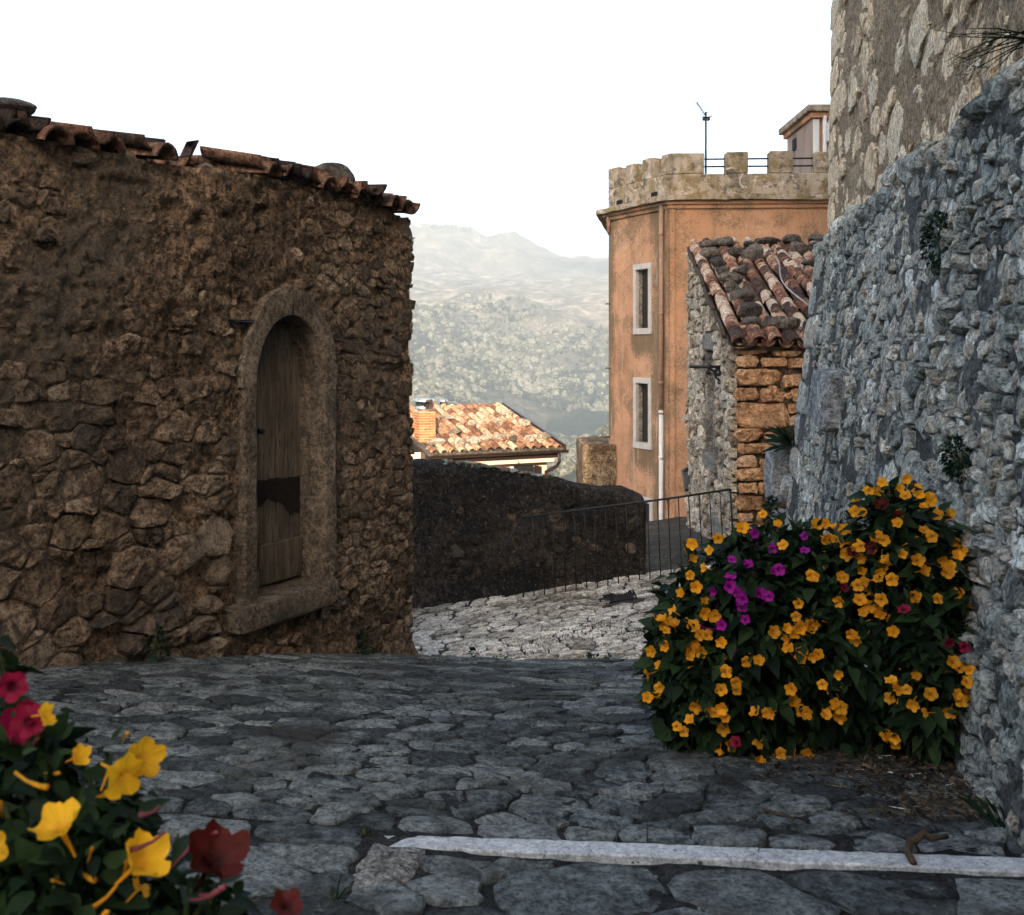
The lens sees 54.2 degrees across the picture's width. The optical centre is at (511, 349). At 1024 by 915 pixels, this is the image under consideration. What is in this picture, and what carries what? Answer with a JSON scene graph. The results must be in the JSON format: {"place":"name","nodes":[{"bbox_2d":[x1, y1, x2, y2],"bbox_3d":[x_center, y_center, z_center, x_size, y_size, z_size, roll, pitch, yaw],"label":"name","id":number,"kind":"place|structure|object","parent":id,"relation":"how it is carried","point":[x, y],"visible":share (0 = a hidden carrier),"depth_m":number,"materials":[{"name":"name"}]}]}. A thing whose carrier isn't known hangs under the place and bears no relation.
{"place":"outdoors","nodes":[
{"label":"outdoors","id":0,"kind":"place"},
{"bbox_2d":[0,634,303,914],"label":"flower bush","id":1,"kind":"object","parent":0,"point":[67,837],"visible":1,"depth_m":1.23,"materials":[{"name":"green plant"}]},
{"bbox_2d":[0,0,831,257],"label":"sky","id":2,"kind":"structure","parent":0,"point":[493,117],"materials":[{"name":"white"}]},
{"bbox_2d":[409,226,608,481],"bbox_3d":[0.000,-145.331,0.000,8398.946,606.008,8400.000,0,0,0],"label":"hills","id":3,"kind":"structure","parent":0,"point":[451,265],"depth_m":1603.32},
{"bbox_2d":[410,398,568,473],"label":"sunlit house","id":4,"kind":"structure","parent":3,"relation":"on","point":[536,456],"depth_m":23.33,"materials":[{"name":"orange tile"}]},
{"bbox_2d":[426,438,445,445],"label":"rock","id":5,"kind":"object","parent":4,"relation":"on","point":[435,441],"visible":0.99,"depth_m":22.58,"materials":[{"name":"beige stone"}]},
{"bbox_2d":[439,415,454,419],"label":"rock","id":6,"kind":"object","parent":4,"relation":"on","point":[448,417],"visible":1,"depth_m":24.65,"materials":[{"name":"beige stone"}]},
{"bbox_2d":[448,427,461,433],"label":"rock","id":7,"kind":"object","parent":4,"relation":"on","point":[456,430],"visible":1,"depth_m":23.50,"materials":[{"name":"beige stone"}]},
{"bbox_2d":[454,437,465,446],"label":"rock","id":8,"kind":"object","parent":4,"relation":"on","point":[460,441],"visible":0.98,"depth_m":22.72,"materials":[{"name":"beige stone"}]},
{"bbox_2d":[468,420,475,425],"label":"rock","id":9,"kind":"object","parent":4,"relation":"on","point":[472,422],"visible":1,"depth_m":24.38,"materials":[{"name":"beige stone"}]},
{"bbox_2d":[466,436,480,444],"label":"rock","id":10,"kind":"object","parent":4,"relation":"on","point":[470,440],"visible":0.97,"depth_m":22.95,"materials":[{"name":"beige stone"}]},
{"bbox_2d":[480,433,490,441],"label":"rock","id":11,"kind":"object","parent":4,"relation":"on","point":[485,437],"visible":0.89,"depth_m":23.24,"materials":[{"name":"beige stone"}]},
{"bbox_2d":[495,418,502,425],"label":"rock","id":12,"kind":"object","parent":4,"relation":"on","point":[499,421],"visible":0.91,"depth_m":24.66,"materials":[{"name":"beige stone"}]},
{"bbox_2d":[493,434,506,440],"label":"rock","id":13,"kind":"object","parent":4,"relation":"on","point":[502,437],"visible":0.98,"depth_m":23.37,"materials":[{"name":"beige stone"}]},
{"bbox_2d":[500,409,512,416],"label":"rock","id":14,"kind":"object","parent":4,"relation":"on","point":[505,412],"visible":0.97,"depth_m":25.52,"materials":[{"name":"beige stone"}]},
{"bbox_2d":[509,435,516,442],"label":"rock","id":15,"kind":"object","parent":4,"relation":"on","point":[513,438],"visible":0.99,"depth_m":23.39,"materials":[{"name":"grey stone"}]},
{"bbox_2d":[517,418,530,426],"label":"rock","id":16,"kind":"object","parent":4,"relation":"on","point":[524,422],"visible":1,"depth_m":24.79,"materials":[{"name":"beige stone"}]},
{"bbox_2d":[510,465,541,473],"bbox_3d":[0.319,3.262,23.222,0.670,1.140,0.355,0,0,-25],"label":"window","id":17,"kind":"structure","parent":4,"relation":"in","point":[534,468],"depth_m":23.38,"materials":[{"name":"black metal"}]},
{"bbox_2d":[523,435,535,442],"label":"rock","id":18,"kind":"object","parent":4,"relation":"on","point":[531,438],"visible":0.95,"depth_m":23.51,"materials":[{"name":"beige stone"}]},
{"bbox_2d":[537,432,550,440],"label":"rock","id":19,"kind":"object","parent":4,"relation":"on","point":[545,436],"visible":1,"depth_m":23.81,"materials":[{"name":"beige stone"}]},
{"bbox_2d":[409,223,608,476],"bbox_3d":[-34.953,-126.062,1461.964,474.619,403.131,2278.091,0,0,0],"label":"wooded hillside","id":20,"kind":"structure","parent":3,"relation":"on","point":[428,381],"depth_m":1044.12,"materials":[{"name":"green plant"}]},
{"bbox_2d":[13,652,1023,914],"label":"street","id":21,"kind":"structure","parent":0,"point":[305,770],"depth_m":3.25,"materials":[{"name":"stone"}]},
{"bbox_2d":[141,625,173,662],"bbox_3d":[-2.044,1.712,5.710,0.178,0.286,0.187,0,0,0],"label":"wall weed","id":22,"kind":"object","parent":21,"relation":"on","point":[153,657],"depth_m":5.70,"materials":[{"name":"green plant"}]},
{"bbox_2d":[0,107,420,669],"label":"rubble house","id":23,"kind":"structure","parent":21,"relation":"on","point":[206,420],"depth_m":6.05,"materials":[{"name":"stone"}]},
{"bbox_2d":[0,97,36,114],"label":"rock","id":24,"kind":"object","parent":23,"relation":"on","point":[29,108],"visible":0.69,"depth_m":5.08,"materials":[{"name":"stone"}]},
{"bbox_2d":[179,140,198,157],"bbox_3d":[-1.963,-1.222,6.082,0.100,0.110,0.074,0,0,30],"label":"broken tile","id":25,"kind":"object","parent":23,"relation":"on","point":[189,148],"visible":1,"depth_m":6.07,"materials":[{"name":"brown ceramic"}]},
{"bbox_2d":[256,320,301,589],"bbox_3d":[-1.665,0.680,6.847,0.116,1.863,0.730,0,0,25],"label":"door","id":26,"kind":"structure","parent":23,"relation":"in","point":[279,541],"depth_m":6.94,"materials":[{"name":"brown wood"}]},
{"bbox_2d":[316,162,354,191],"bbox_3d":[-1.332,-1.259,7.352,0.409,0.219,0.296,0,0,-41],"label":"rock","id":27,"kind":"object","parent":23,"relation":"on","point":[337,169],"visible":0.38,"depth_m":7.27,"materials":[{"name":"grey stone"}]},
{"bbox_2d":[316,873,350,905],"bbox_3d":[-0.440,1.319,2.400,0.102,0.127,0.111,0,0,-14],"label":"grass tuft","id":28,"kind":"object","parent":21,"relation":"on","point":[341,894],"visible":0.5,"depth_m":2.40,"materials":[{"name":"green plant"}]},
{"bbox_2d":[355,626,373,654],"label":"wall weed","id":29,"kind":"object","parent":21,"relation":"on","point":[366,651],"depth_m":7.35,"materials":[{"name":"green plant"}]},
{"bbox_2d":[356,826,376,835],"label":"grass tuft","id":30,"kind":"object","parent":21,"relation":"on","point":[365,831],"visible":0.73,"depth_m":2.83,"materials":[{"name":"green plant"}]},
{"bbox_2d":[351,843,424,890],"bbox_3d":[-0.324,1.367,2.607,0.156,0.090,0.296,0,0,9],"label":"pale stone","id":31,"kind":"object","parent":21,"relation":"on","point":[378,863],"visible":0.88,"depth_m":2.58,"materials":[{"name":"grey stone"}]},
{"bbox_2d":[385,836,1023,876],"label":"marble strip","id":32,"kind":"object","parent":21,"relation":"on","point":[773,859],"visible":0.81,"depth_m":2.71,"materials":[{"name":"white stone"}]},
{"bbox_2d":[904,828,948,864],"bbox_3d":[1.117,1.350,2.732,0.066,0.034,0.236,0,0,44],"label":"twig","id":33,"kind":"object","parent":32,"relation":"on","point":[919,836],"visible":1,"depth_m":2.74,"materials":[{"name":"brown wood"}]},
{"bbox_2d":[765,808,795,819],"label":"twig","id":34,"kind":"object","parent":21,"relation":"on","point":[780,814],"visible":1,"depth_m":3.02,"materials":[{"name":"brown wood"}]},
{"bbox_2d":[631,474,977,770],"bbox_3d":[1.141,1.034,3.870,1.340,1.152,0.814,0,0,17],"label":"flower bush","id":35,"kind":"object","parent":21,"relation":"on","point":[760,641],"visible":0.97,"depth_m":3.67,"materials":[{"name":"green plant"}]},
{"bbox_2d":[752,738,1000,826],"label":"leaf litter","id":36,"kind":"object","parent":21,"relation":"on","point":[959,786],"visible":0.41,"depth_m":3.30,"materials":[{"name":"brown plant"}]},
{"bbox_2d":[785,0,1023,857],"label":"castle wall","id":37,"kind":"structure","parent":21,"relation":"on","point":[911,362],"depth_m":4.94,"materials":[{"name":"stone"}]},
{"bbox_2d":[903,480,916,514],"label":"caper tuft","id":38,"kind":"object","parent":37,"relation":"attached to","point":[913,481],"visible":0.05,"depth_m":4.63,"materials":[{"name":"green plant"}]},
{"bbox_2d":[917,210,952,275],"bbox_3d":[2.013,-0.504,4.739,0.155,0.330,0.299,0,0,0],"label":"caper tuft","id":39,"kind":"object","parent":37,"relation":"on","point":[941,220],"visible":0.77,"depth_m":4.74,"materials":[{"name":"green plant"}]},
{"bbox_2d":[938,434,972,484],"bbox_3d":[1.756,0.431,3.923,0.136,0.199,0.227,0,0,0],"label":"caper tuft","id":40,"kind":"object","parent":37,"relation":"attached to","point":[952,467],"visible":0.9,"depth_m":3.91,"materials":[{"name":"green plant"}]},
{"bbox_2d":[934,26,1023,79],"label":"broom branch","id":41,"kind":"object","parent":37,"relation":"hanging from","point":[1013,36],"visible":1,"depth_m":3.16,"materials":[{"name":"brown plant"}]},
{"bbox_2d":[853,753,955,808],"bbox_3d":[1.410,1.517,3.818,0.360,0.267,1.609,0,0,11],"label":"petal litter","id":42,"kind":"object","parent":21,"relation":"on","point":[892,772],"visible":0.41,"depth_m":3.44,"materials":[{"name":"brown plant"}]},
{"bbox_2d":[957,792,1014,852],"bbox_3d":[1.423,1.396,2.902,0.220,0.277,0.334,0,0,0],"label":"grass tuft","id":43,"kind":"object","parent":21,"relation":"on","point":[972,803],"visible":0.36,"depth_m":2.92,"materials":[{"name":"green plant"}]},
{"bbox_2d":[409,516,715,659],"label":"lane","id":44,"kind":"structure","parent":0,"point":[461,628],"depth_m":11.42,"materials":[{"name":"stone"}]},
{"bbox_2d":[466,646,477,656],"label":"lane weed","id":45,"kind":"object","parent":44,"relation":"on","point":[471,648],"visible":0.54,"depth_m":9.99,"materials":[{"name":"green plant"}]},
{"bbox_2d":[410,458,646,608],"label":"boundary wall","id":46,"kind":"structure","parent":44,"relation":"on","point":[467,515],"depth_m":12.71,"materials":[{"name":"stone"}]},
{"bbox_2d":[446,617,644,659],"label":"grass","id":47,"kind":"structure","parent":44,"relation":"on","point":[627,634],"depth_m":10.43,"materials":[{"name":"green plant"}]},
{"bbox_2d":[585,652,599,658],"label":"lane weed","id":48,"kind":"object","parent":44,"relation":"on","point":[590,655],"visible":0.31,"depth_m":9.51,"materials":[{"name":"green plant"}]},
{"bbox_2d":[466,488,738,606],"bbox_3d":[1.121,2.493,12.400,3.381,1.550,0.028,0,0,0],"label":"iron railing","id":49,"kind":"object","parent":44,"relation":"on","point":[590,508],"visible":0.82,"depth_m":12.39,"materials":[{"name":"black metal"}]},
{"bbox_2d":[599,590,637,602],"bbox_3d":[1.247,2.922,11.812,0.433,0.077,0.423,0,0,0],"label":"drain grate","id":50,"kind":"object","parent":44,"relation":"on","point":[623,599],"visible":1,"depth_m":11.79,"materials":[{"name":"black metal"}]},
{"bbox_2d":[596,151,829,520],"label":"battlemented house","id":51,"kind":"structure","parent":44,"relation":"on","point":[656,216],"depth_m":20.08,"materials":[{"name":"orange paint"}]},
{"bbox_2d":[576,436,616,485],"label":"terrace wall","id":52,"kind":"structure","parent":51,"relation":"attached to","point":[596,460],"depth_m":21.61,"materials":[{"name":"beige stone"}]},
{"bbox_2d":[633,262,651,334],"bbox_3d":[2.775,-1.055,20.824,0.185,1.470,0.641,0,0,-29],"label":"window","id":53,"kind":"structure","parent":51,"relation":"in","point":[642,279],"depth_m":20.97,"materials":[{"name":"grey stone"}]},
{"bbox_2d":[633,377,651,449],"bbox_3d":[2.792,1.320,20.833,0.225,1.480,0.641,0,0,-29],"label":"window","id":54,"kind":"structure","parent":51,"relation":"in","point":[642,387],"depth_m":20.97,"materials":[{"name":"grey stone"}]},
{"bbox_2d":[643,497,653,520],"bbox_3d":[2.802,4.460,20.773,0.185,2.820,0.620,0,0,-29],"label":"doorway","id":55,"kind":"structure","parent":51,"relation":"in","point":[650,504],"depth_m":20.54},
{"bbox_2d":[694,100,713,173],"bbox_3d":[3.880,-4.298,20.203,0.260,1.596,0.456,0,0,-13],"label":"tv aerial","id":56,"kind":"object","parent":51,"relation":"on","point":[705,117],"visible":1,"depth_m":20.09,"materials":[{"name":"black metal"}]},
{"bbox_2d":[778,104,829,172],"bbox_3d":[7.330,-4.010,22.040,2.320,2.220,2.400,0,0,0],"label":"roof hut","id":57,"kind":"object","parent":51,"relation":"on","point":[804,132],"visible":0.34,"depth_m":21.29,"materials":[{"name":"beige paint"}]},
{"bbox_2d":[792,138,795,150],"bbox_3d":[6.303,-4.580,22.340,0.010,0.260,0.280,0,0,0],"label":"small window","id":58,"kind":"structure","parent":57,"relation":"in","point":[794,140],"depth_m":22.33,"materials":[{"name":"grey glass"}]},
{"bbox_2d":[813,119,818,152],"bbox_3d":[6.385,-3.870,20.995,0.130,1.940,0.030,0,0,0],"label":"door panel","id":59,"kind":"structure","parent":57,"relation":"in","point":[815,121],"depth_m":20.98,"materials":[{"name":"white paint"}]},
{"bbox_2d":[684,236,814,543],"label":"stone house","id":60,"kind":"structure","parent":44,"relation":"on","point":[743,405],"depth_m":13.39,"materials":[{"name":"stone"}]},
{"bbox_2d":[680,407,689,419],"bbox_3d":[3.045,1.103,17.350,0.260,0.219,0.260,0,0,0],"label":"shade lamp","id":61,"kind":"object","parent":60,"relation":"attached to","point":[685,417],"visible":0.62,"depth_m":17.29,"materials":[{"name":"white metal"}]},
{"bbox_2d":[681,466,689,490],"bbox_3d":[3.046,2.206,17.300,0.220,0.470,0.200,0,0,0],"label":"wall lantern","id":62,"kind":"object","parent":60,"relation":"attached to","point":[685,478],"depth_m":17.23,"materials":[{"name":"black metal"}]},
{"bbox_2d":[689,364,721,383],"bbox_3d":[2.604,0.352,13.360,0.470,0.350,0.056,0,0,0],"label":"iron bracket","id":63,"kind":"object","parent":60,"relation":"attached to","point":[710,366],"visible":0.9,"depth_m":13.35,"materials":[{"name":"black metal"}]},
{"bbox_2d":[698,239,717,246],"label":"rock","id":64,"kind":"object","parent":60,"relation":"on","point":[709,243],"visible":0.93,"depth_m":16.79,"materials":[{"name":"grey stone"}]},
{"bbox_2d":[699,247,719,258],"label":"rock","id":65,"kind":"object","parent":60,"relation":"on","point":[709,252],"visible":0.91,"depth_m":16.19,"materials":[{"name":"grey stone"}]},
{"bbox_2d":[702,334,716,472],"bbox_3d":[3.006,0.745,14.588,0.300,1.950,1.360,0,0,4],"label":"window","id":66,"kind":"structure","parent":60,"relation":"in","point":[709,454],"depth_m":15.03,"materials":[{"name":"grey stone"}]},
{"bbox_2d":[710,512,725,535],"bbox_3d":[2.921,3.260,13.727,0.250,1.880,1.230,0,0,4],"label":"door","id":67,"kind":"structure","parent":60,"relation":"in","point":[716,526],"depth_m":13.75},
{"bbox_2d":[710,257,726,267],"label":"rock","id":68,"kind":"object","parent":60,"relation":"on","point":[715,262],"visible":0.98,"depth_m":15.57,"materials":[{"name":"grey stone"}]},
{"bbox_2d":[715,266,728,274],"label":"rock","id":69,"kind":"object","parent":60,"relation":"on","point":[721,269],"visible":0.76,"depth_m":15.10,"materials":[{"name":"grey stone"}]},
{"bbox_2d":[715,236,733,246],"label":"rock","id":70,"kind":"object","parent":60,"relation":"on","point":[728,241],"visible":0.9,"depth_m":16.86,"materials":[{"name":"grey stone"}]},
{"bbox_2d":[717,272,743,282],"bbox_3d":[3.224,-1.065,14.761,0.389,0.178,0.265,0,0,0],"label":"rock","id":71,"kind":"object","parent":60,"relation":"on","point":[724,277],"visible":0.96,"depth_m":14.66,"materials":[{"name":"grey stone"}]},
{"bbox_2d":[725,281,740,292],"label":"rock","id":72,"kind":"object","parent":60,"relation":"on","point":[731,286],"visible":0.72,"depth_m":14.20,"materials":[{"name":"grey stone"}]},
{"bbox_2d":[728,247,741,257],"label":"rock","id":73,"kind":"object","parent":60,"relation":"on","point":[735,252],"visible":0.94,"depth_m":16.20,"materials":[{"name":"grey stone"}]},
{"bbox_2d":[732,265,747,274],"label":"rock","id":74,"kind":"object","parent":60,"relation":"on","point":[741,269],"visible":0.98,"depth_m":15.14,"materials":[{"name":"grey stone"}]},
{"bbox_2d":[730,288,754,301],"bbox_3d":[3.202,-0.760,13.879,0.247,0.197,0.314,0,0,-35],"label":"rock","id":75,"kind":"object","parent":60,"relation":"on","point":[746,294],"visible":0.93,"depth_m":13.79,"materials":[{"name":"grey stone"}]},
{"bbox_2d":[738,302,762,317],"bbox_3d":[3.132,-0.509,13.177,0.294,0.258,0.230,0,0,-25],"label":"rock","id":76,"kind":"object","parent":60,"relation":"on","point":[751,308],"visible":0.84,"depth_m":13.09,"materials":[{"name":"grey stone"}]},
{"bbox_2d":[743,241,757,246],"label":"rock","id":77,"kind":"object","parent":60,"relation":"on","point":[746,243],"visible":0.73,"depth_m":16.82,"materials":[{"name":"grey stone"}]},
{"bbox_2d":[742,316,760,324],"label":"rock","id":78,"kind":"object","parent":60,"relation":"on","point":[756,320],"visible":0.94,"depth_m":12.68,"materials":[{"name":"grey stone"}]},
{"bbox_2d":[741,244,763,264],"bbox_3d":[3.876,-1.536,16.126,0.312,0.347,0.387,0,0,42],"label":"rock","id":79,"kind":"object","parent":60,"relation":"on","point":[753,253],"visible":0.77,"depth_m":16.00,"materials":[{"name":"grey stone"}]},
{"bbox_2d":[757,237,780,243],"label":"rock","id":80,"kind":"object","parent":60,"relation":"on","point":[766,240],"visible":1,"depth_m":17.01,"materials":[{"name":"grey stone"}]},
{"bbox_2d":[762,316,784,329],"bbox_3d":[3.329,-0.341,12.716,0.293,0.179,0.244,0,0,0],"label":"rock","id":81,"kind":"object","parent":60,"relation":"on","point":[771,321],"visible":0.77,"depth_m":12.64,"materials":[{"name":"grey stone"}]},
{"bbox_2d":[779,317,800,329],"bbox_3d":[3.496,-0.320,12.636,0.258,0.185,0.261,0,0,26],"label":"rock","id":82,"kind":"object","parent":60,"relation":"on","point":[790,323],"visible":0.98,"depth_m":12.56,"materials":[{"name":"grey stone"}]},
{"bbox_2d":[782,234,801,243],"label":"rock","id":83,"kind":"object","parent":60,"relation":"on","point":[788,239],"visible":0.76,"depth_m":17.03,"materials":[{"name":"grey stone"}]},
{"bbox_2d":[775,257,808,305],"bbox_3d":[3.974,-0.989,14.428,0.178,0.941,2.560,0,0,4],"label":"loose cable","id":84,"kind":"object","parent":60,"relation":"on","point":[802,300],"visible":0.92,"depth_m":14.16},
{"bbox_2d":[789,241,808,253],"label":"rock","id":85,"kind":"object","parent":60,"relation":"on","point":[799,247],"visible":1,"depth_m":16.52,"materials":[{"name":"grey stone"}]},
{"bbox_2d":[800,259,814,265],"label":"rock","id":86,"kind":"object","parent":60,"relation":"on","point":[809,262],"visible":0.79,"depth_m":15.59,"materials":[{"name":"grey stone"}]},
{"bbox_2d":[808,241,820,251],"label":"rock","id":87,"kind":"object","parent":60,"relation":"on","point":[811,245],"visible":0.34,"depth_m":16.55,"materials":[{"name":"grey stone"}]},
{"bbox_2d":[808,234,823,240],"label":"rock","id":88,"kind":"object","parent":60,"relation":"on","point":[816,237],"visible":0.56,"depth_m":17.19,"materials":[{"name":"grey stone"}]},
{"bbox_2d":[764,438,792,536],"bbox_3d":[3.086,2.088,10.928,1.134,2.254,0.862,0,0,0],"label":"stone ledge","id":89,"kind":"object","parent":44,"relation":"on","point":[777,477],"visible":0.14,"depth_m":11.00,"materials":[{"name":"grey stone"}]},
{"bbox_2d":[759,494,782,534],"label":"ledge weed","id":90,"kind":"object","parent":89,"relation":"on","point":[770,510],"visible":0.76,"depth_m":10.51,"materials":[{"name":"green plant"}]},
{"bbox_2d":[759,421,794,453],"bbox_3d":[3.026,0.987,10.734,0.729,0.528,0.599,0,0,0],"label":"ledge weed","id":91,"kind":"object","parent":89,"relation":"on","point":[783,438],"visible":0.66,"depth_m":10.74,"materials":[{"name":"green plant"}]},
{"bbox_2d":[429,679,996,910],"bbox_3d":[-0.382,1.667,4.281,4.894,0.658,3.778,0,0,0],"label":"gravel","id":92,"kind":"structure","parent":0,"point":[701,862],"depth_m":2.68,"materials":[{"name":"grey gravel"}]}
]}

